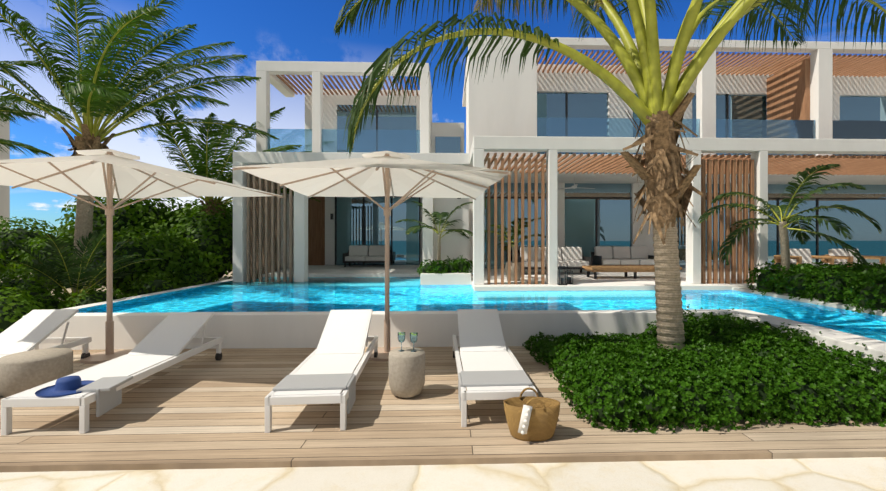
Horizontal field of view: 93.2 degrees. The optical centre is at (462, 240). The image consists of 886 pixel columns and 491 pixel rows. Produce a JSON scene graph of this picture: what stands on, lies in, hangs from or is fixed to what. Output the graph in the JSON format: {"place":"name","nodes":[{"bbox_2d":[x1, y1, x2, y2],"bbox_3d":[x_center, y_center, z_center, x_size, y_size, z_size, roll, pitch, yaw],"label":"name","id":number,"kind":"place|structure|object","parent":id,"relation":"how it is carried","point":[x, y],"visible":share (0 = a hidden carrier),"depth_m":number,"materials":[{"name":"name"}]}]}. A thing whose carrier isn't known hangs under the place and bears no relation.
{"place":"outdoors","nodes":[
{"label":"outdoors","id":0,"kind":"place"},
{"bbox_2d":[4,219,163,305],"bbox_3d":[-7.795,0.626,8.690,2.378,2.176,3.249,0,0,-46],"label":"young palm","id":1,"kind":"object","parent":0,"point":[74,271],"depth_m":8.45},
{"bbox_2d":[0,106,190,229],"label":"neighbour villa walls","id":2,"kind":"structure","parent":0,"point":[4,189],"depth_m":19.25,"materials":[{"name":"white paint"}]},
{"bbox_2d":[1,241,232,301],"bbox_3d":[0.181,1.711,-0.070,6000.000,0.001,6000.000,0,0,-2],"label":"ground","id":3,"kind":"structure","parent":0,"point":[220,279],"depth_m":17.93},
{"bbox_2d":[0,60,53,156],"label":"palm","id":4,"kind":"object","parent":3,"relation":"on","point":[19,113],"depth_m":9.66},
{"bbox_2d":[0,264,219,332],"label":"low garden shrubs","id":5,"kind":"object","parent":3,"relation":"on","point":[63,302],"depth_m":8.16,"materials":[{"name":"green plant"}]},
{"bbox_2d":[0,226,220,297],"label":"garden bushes","id":6,"kind":"object","parent":3,"relation":"on","point":[166,240],"depth_m":10.69,"materials":[{"name":"green plant"}]},
{"bbox_2d":[0,196,232,279],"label":"tall garden bushes","id":7,"kind":"object","parent":3,"relation":"on","point":[182,216],"depth_m":12.60,"materials":[{"name":"green plant"}]},
{"bbox_2d":[198,198,225,215],"bbox_3d":[-8.202,-0.976,13.680,0.911,0.966,0.988,0,0,-2],"label":"husk palm","id":8,"kind":"object","parent":7,"relation":"on","point":[207,210],"visible":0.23,"depth_m":13.43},
{"bbox_2d":[23,36,885,375],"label":"house","id":9,"kind":"structure","parent":3,"relation":"on","point":[501,114],"depth_m":11.40,"materials":[{"name":"paint"}]},
{"bbox_2d":[247,173,292,281],"bbox_3d":[-5.847,-0.439,12.376,1.140,3.300,2.981,0,0,-30],"label":"slatted screen","id":10,"kind":"object","parent":9,"relation":"on","point":[263,234],"visible":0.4,"depth_m":11.35,"materials":[{"name":"brown wood"}]},
{"bbox_2d":[308,196,324,264],"bbox_3d":[-6.066,-0.414,17.212,0.770,2.850,0.050,0,0,-2],"label":"entrance door","id":11,"kind":"structure","parent":9,"relation":"attached to","point":[316,232],"depth_m":17.19,"materials":[{"name":"brown wood"}]},
{"bbox_2d":[343,250,390,266],"bbox_3d":[-3.756,0.701,16.461,1.700,0.620,0.900,0,0,-2],"label":"sofa frame","id":12,"kind":"object","parent":9,"relation":"on","point":[344,256],"visible":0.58,"depth_m":16.02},
{"bbox_2d":[345,245,384,260],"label":"sofa cushions","id":13,"kind":"object","parent":12,"relation":"on","point":[360,252],"visible":0.83,"depth_m":16.64,"materials":[{"name":"grey fabric"}]},
{"bbox_2d":[395,201,472,262],"bbox_3d":[-0.719,-0.102,11.232,2.194,2.030,2.193,0,0,-2],"label":"palm","id":14,"kind":"object","parent":9,"relation":"attached to","point":[416,228],"depth_m":11.16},
{"bbox_2d":[417,255,472,274],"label":"planter shrubs","id":15,"kind":"object","parent":9,"relation":"in","point":[446,261],"depth_m":10.77,"materials":[{"name":"green plant"}]},
{"bbox_2d":[337,94,676,267],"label":"sheer curtains","id":16,"kind":"object","parent":9,"relation":"on","point":[579,222],"visible":0.42,"depth_m":15.26,"materials":[{"name":"fabric"}]},
{"bbox_2d":[505,262,520,280],"bbox_3d":[1.288,0.786,10.571,0.440,0.450,0.440,0,0,-2],"label":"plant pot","id":17,"kind":"object","parent":9,"relation":"on","point":[512,271],"visible":0.71,"depth_m":10.41,"materials":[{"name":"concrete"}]},
{"bbox_2d":[484,217,545,262],"bbox_3d":[1.162,0.010,10.587,1.928,1.203,1.941,0,0,-2],"label":"potted palm","id":18,"kind":"object","parent":17,"relation":"on","point":[512,235],"depth_m":10.39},
{"bbox_2d":[517,253,591,274],"bbox_3d":[2.767,0.701,12.770,2.100,0.620,0.900,0,0,-2],"label":"armchair frame","id":19,"kind":"object","parent":9,"relation":"on","point":[585,258],"visible":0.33,"depth_m":12.38,"materials":[{"name":"grey metal"}]},
{"bbox_2d":[520,247,588,266],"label":"lounge chair cushions","id":20,"kind":"object","parent":19,"relation":"on","point":[570,256],"visible":0.67,"depth_m":12.96,"materials":[{"name":"white fabric"}]},
{"bbox_2d":[557,263,566,284],"bbox_3d":[2.271,0.758,9.553,0.184,0.505,0.184,0,0,-2],"label":"lantern","id":21,"kind":"object","parent":9,"relation":"on","point":[562,279],"visible":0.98,"depth_m":9.48,"materials":[{"name":"grey metal"}]},
{"bbox_2d":[565,268,572,283],"bbox_3d":[2.484,0.819,9.759,0.144,0.385,0.144,0,0,-2],"label":"lantern","id":22,"kind":"object","parent":9,"relation":"on","point":[569,280],"visible":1,"depth_m":9.73,"materials":[{"name":"grey metal"}]},
{"bbox_2d":[558,176,594,189],"bbox_3d":[3.717,-1.889,13.552,1.354,0.400,1.327,0,0,-2],"label":"ceiling fan","id":23,"kind":"object","parent":9,"relation":"on","point":[574,186],"visible":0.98,"depth_m":13.64,"materials":[{"name":"white"}]},
{"bbox_2d":[268,117,885,155],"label":"glass balustrades","id":24,"kind":"object","parent":9,"relation":"on","point":[842,129],"visible":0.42,"depth_m":12.90,"materials":[{"name":"clear glass"}]},
{"bbox_2d":[276,49,885,174],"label":"pergola slats","id":25,"kind":"object","parent":9,"relation":"on","point":[850,65],"visible":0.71,"depth_m":13.07,"materials":[{"name":"brown wood"}]},
{"bbox_2d":[330,92,885,264],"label":"dark frames and sconces","id":26,"kind":"structure","parent":9,"relation":"on","point":[817,199],"depth_m":15.53,"materials":[{"name":"grey metal"}]},
{"bbox_2d":[336,92,885,267],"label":"window glazing","id":27,"kind":"structure","parent":9,"relation":"on","point":[614,225],"depth_m":15.51,"materials":[{"name":"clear glass"}]},
{"bbox_2d":[587,271,636,278],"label":"table legs","id":28,"kind":"object","parent":9,"relation":"on","point":[625,275],"visible":0.46,"depth_m":11.06,"materials":[{"name":"black metal"}]},
{"bbox_2d":[591,252,653,265],"bbox_3d":[5.358,0.701,13.855,1.950,0.620,0.900,0,0,-2],"label":"sofa frame","id":29,"kind":"object","parent":9,"relation":"on","point":[596,260],"visible":0.08,"depth_m":13.78,"materials":[{"name":"grey metal"}]},
{"bbox_2d":[594,246,654,264],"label":"sofa cushions","id":30,"kind":"object","parent":29,"relation":"on","point":[628,255],"visible":0.92,"depth_m":14.04,"materials":[{"name":"grey fabric"}]},
{"bbox_2d":[582,265,681,271],"bbox_3d":[4.563,0.766,11.378,2.400,0.130,0.800,0,0,-2],"label":"coffee table","id":31,"kind":"object","parent":9,"relation":"on","point":[635,268],"visible":0.71,"depth_m":11.01,"materials":[{"name":"brown wood"}]},
{"bbox_2d":[487,59,809,284],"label":"warm slat screens","id":32,"kind":"object","parent":9,"relation":"on","point":[788,93],"visible":0.9,"depth_m":9.80,"materials":[{"name":"brown wood"}]},
{"bbox_2d":[774,255,834,264],"bbox_3d":[9.236,0.701,11.354,0.960,0.620,0.854,0,0,-2],"label":"lounge chair","id":33,"kind":"object","parent":9,"relation":"on","point":[777,258],"visible":0.27,"depth_m":11.11,"materials":[{"name":"brown wood"}]},
{"bbox_2d":[790,249,824,267],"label":"armchair cushions","id":34,"kind":"object","parent":33,"relation":"on","point":[805,254],"visible":0.35,"depth_m":11.51,"materials":[{"name":"white fabric"}]},
{"bbox_2d":[821,255,885,266],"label":"lounge chair","id":35,"kind":"object","parent":9,"relation":"on","point":[882,260],"visible":0.23,"depth_m":11.03,"materials":[{"name":"brown wood"}]},
{"bbox_2d":[828,249,880,266],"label":"armchair cushions","id":36,"kind":"object","parent":35,"relation":"on","point":[836,252],"visible":0.27,"depth_m":11.45,"materials":[{"name":"white fabric"}]},
{"bbox_2d":[0,0,278,296],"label":"palm tree","id":37,"kind":"object","parent":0,"point":[104,93],"depth_m":9.62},
{"bbox_2d":[61,124,114,155],"bbox_3d":[-8.774,-2.011,9.807,0.908,1.221,0.918,0,0,15],"label":"palm tree","id":38,"kind":"object","parent":37,"relation":"attached to","point":[86,141],"visible":0.46,"depth_m":9.61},
{"bbox_2d":[154,101,320,204],"bbox_3d":[-7.961,-1.412,13.934,6.533,6.297,5.762,0,0,-2],"label":"palm","id":39,"kind":"object","parent":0,"point":[215,142],"depth_m":12.89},
{"bbox_2d":[0,346,885,471],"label":"deck path","id":40,"kind":"structure","parent":0,"point":[204,409],"depth_m":3.51,"materials":[{"name":"brown wood"}]},
{"bbox_2d":[0,348,72,396],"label":"side table","id":41,"kind":"object","parent":40,"relation":"on","point":[23,371],"visible":0.83,"depth_m":4.38,"materials":[{"name":"stone"}]},
{"bbox_2d":[0,309,91,353],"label":"lounger frame","id":42,"kind":"object","parent":40,"relation":"on","point":[70,342],"visible":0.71,"depth_m":5.45,"materials":[{"name":"white metal"}]},
{"bbox_2d":[0,309,75,357],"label":"lounger sling","id":43,"kind":"object","parent":42,"relation":"attached to","point":[27,331],"visible":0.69,"depth_m":5.15,"materials":[{"name":"white fabric"}]},
{"bbox_2d":[81,353,89,358],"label":"lounger wheels","id":44,"kind":"object","parent":42,"relation":"attached to","point":[84,355],"visible":0.27,"depth_m":5.60,"materials":[{"name":"black rubber"}]},
{"bbox_2d":[1,312,222,434],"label":"lounger frame","id":45,"kind":"object","parent":40,"relation":"on","point":[81,402],"visible":0.69,"depth_m":3.54,"materials":[{"name":"white metal"}]},
{"bbox_2d":[35,375,93,396],"bbox_3d":[-3.462,1.254,3.674,0.430,0.102,0.396,0,0,-2],"label":"sun hat","id":46,"kind":"object","parent":45,"relation":"on","point":[66,385],"visible":0.88,"depth_m":3.61,"materials":[{"name":"blue fabric"}]},
{"bbox_2d":[11,312,210,397],"bbox_3d":[-3.531,1.132,4.530,0.582,0.365,2.066,0,0,-2],"label":"lounger sling","id":47,"kind":"object","parent":45,"relation":"attached to","point":[168,336],"visible":0.89,"depth_m":4.81,"materials":[{"name":"white fabric"}]},
{"bbox_2d":[76,376,132,416],"bbox_3d":[-3.215,1.399,3.772,0.303,0.243,0.371,0,0,-2],"label":"lounger towel","id":48,"kind":"object","parent":47,"relation":"on","point":[108,396],"visible":0.96,"depth_m":3.71,"materials":[{"name":"white fabric"}]},
{"bbox_2d":[215,352,221,359],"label":"lounger wheels","id":49,"kind":"object","parent":45,"relation":"attached to","point":[218,356],"visible":0.46,"depth_m":5.60,"materials":[{"name":"black rubber"}]},
{"bbox_2d":[0,152,283,363],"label":"patio umbrella frame","id":50,"kind":"object","parent":40,"relation":"on","point":[109,353],"visible":0.69,"depth_m":5.73,"materials":[{"name":"brown wood"}]},
{"bbox_2d":[0,149,281,198],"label":"umbrella canopy","id":51,"kind":"object","parent":50,"relation":"attached to","point":[90,178],"visible":0.79,"depth_m":6.24,"materials":[{"name":"beige fabric"}]},
{"bbox_2d":[265,309,377,432],"bbox_3d":[-1.410,1.267,4.630,0.761,0.688,2.246,0,0,-2],"label":"lounger frame","id":52,"kind":"object","parent":40,"relation":"on","point":[341,399],"visible":0.73,"depth_m":3.55,"materials":[{"name":"white metal"}]},
{"bbox_2d":[272,309,370,395],"bbox_3d":[-1.391,1.119,4.572,0.619,0.393,2.066,0,0,-2],"label":"lounger sling","id":53,"kind":"object","parent":52,"relation":"attached to","point":[340,348],"visible":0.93,"depth_m":4.88,"materials":[{"name":"white fabric"}]},
{"bbox_2d":[272,373,355,413],"bbox_3d":[-1.338,1.406,3.832,0.667,0.250,0.406,0,0,-2],"label":"lounger towel","id":54,"kind":"object","parent":53,"relation":"on","point":[316,382],"visible":1,"depth_m":3.78,"materials":[{"name":"white fabric"}]},
{"bbox_2d":[232,153,511,360],"bbox_3d":[-1.062,0.196,5.883,3.114,2.830,3.114,0,0,-2],"label":"patio umbrella frame","id":55,"kind":"object","parent":40,"relation":"on","point":[383,354],"visible":0.69,"depth_m":5.85,"materials":[{"name":"brown wood"}]},
{"bbox_2d":[234,151,510,197],"bbox_3d":[-1.062,-1.009,5.883,3.095,0.510,3.095,0,0,-2],"label":"umbrella canopy","id":56,"kind":"object","parent":55,"relation":"attached to","point":[370,181],"visible":0.83,"depth_m":6.04,"materials":[{"name":"beige fabric"}]},
{"bbox_2d":[389,347,424,397],"bbox_3d":[-0.583,1.386,4.377,0.380,0.450,0.380,0,0,-2],"label":"side table","id":57,"kind":"object","parent":40,"relation":"on","point":[407,373],"visible":1,"depth_m":4.23,"materials":[{"name":"stone"}]},
{"bbox_2d":[398,332,404,350],"bbox_3d":[-0.644,1.066,4.405,0.082,0.190,0.080,0,0,-2],"label":"glass","id":58,"kind":"object","parent":57,"relation":"on","point":[401,340],"visible":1,"depth_m":4.42,"materials":[{"name":"glass"}]},
{"bbox_2d":[410,332,417,351],"bbox_3d":[-0.513,1.066,4.390,0.082,0.190,0.080,0,0,-2],"label":"glass","id":59,"kind":"object","parent":57,"relation":"on","point":[413,340],"visible":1,"depth_m":4.40,"materials":[{"name":"glass"}]},
{"bbox_2d":[453,309,537,426],"bbox_3d":[0.257,1.274,4.734,0.723,0.674,2.236,0,0,-2],"label":"lounger frame","id":60,"kind":"object","parent":40,"relation":"on","point":[485,395],"visible":0.44,"depth_m":3.63,"materials":[{"name":"white metal"}]},
{"bbox_2d":[459,309,528,390],"bbox_3d":[0.270,1.125,4.680,0.593,0.379,2.064,0,0,-2],"label":"lounger sling","id":61,"kind":"object","parent":60,"relation":"attached to","point":[482,345],"visible":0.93,"depth_m":4.99,"materials":[{"name":"white fabric"}]},
{"bbox_2d":[458,370,531,410],"bbox_3d":[0.293,1.406,3.935,0.661,0.250,0.396,0,0,-2],"label":"lounger towel","id":62,"kind":"object","parent":61,"relation":"on","point":[494,378],"visible":0.9,"depth_m":3.89,"materials":[{"name":"white fabric"}]},
{"bbox_2d":[504,387,559,441],"bbox_3d":[0.568,1.429,3.434,0.463,0.363,0.258,0,0,-2],"label":"straw basket","id":63,"kind":"object","parent":40,"relation":"on","point":[544,416],"visible":0.9,"depth_m":3.35,"materials":[{"name":"brown wicker"}]},
{"bbox_2d":[518,405,531,434],"bbox_3d":[0.493,1.411,3.292,0.114,0.231,0.032,0,0,-2],"label":"basket scarf","id":64,"kind":"object","parent":63,"relation":"attached to","point":[524,419],"visible":0.98,"depth_m":3.29,"materials":[{"name":"white fabric"}]},
{"bbox_2d":[0,457,885,490],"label":"stone paving","id":65,"kind":"structure","parent":0,"point":[840,474],"depth_m":2.92,"materials":[{"name":"beige stone"}]},
{"bbox_2d":[0,0,885,234],"label":"sky","id":66,"kind":"structure","parent":0,"point":[261,30],"materials":[{"name":"blue"}]},
{"bbox_2d":[522,304,885,433],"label":"ground cover shrubs","id":67,"kind":"object","parent":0,"point":[742,334],"depth_m":3.88,"materials":[{"name":"green plant"}]},
{"bbox_2d":[334,0,885,356],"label":"coconut palm","id":68,"kind":"object","parent":67,"relation":"in","point":[369,82],"depth_m":4.88,"materials":[{"name":"green plant"}]},
{"bbox_2d":[473,0,616,19],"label":"fronds","id":69,"kind":"object","parent":68,"relation":"attached to","point":[489,2],"visible":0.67,"depth_m":7.65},
{"bbox_2d":[620,92,703,244],"bbox_3d":[2.370,-0.793,4.969,0.853,1.683,1.010,0,0,28],"label":"coconut palm husk","id":70,"kind":"object","parent":68,"relation":"attached to","point":[668,188],"visible":0.98,"depth_m":4.79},
{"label":"pool","id":71,"kind":"structure","parent":0,"visible":0},
{"bbox_2d":[77,277,885,341],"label":"pool water","id":72,"kind":"structure","parent":71,"relation":"on","point":[316,294],"depth_m":7.76,"materials":[{"name":"blue liquid"}]},
{"bbox_2d":[745,259,885,314],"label":"raised bed shrubs","id":73,"kind":"object","parent":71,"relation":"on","point":[845,272],"depth_m":7.29,"materials":[{"name":"green plant"}]},
{"bbox_2d":[698,164,881,277],"bbox_3d":[6.361,-0.121,8.648,3.097,2.475,3.156,0,0,-2],"label":"palm","id":74,"kind":"object","parent":73,"relation":"in","point":[731,238],"depth_m":8.47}
]}

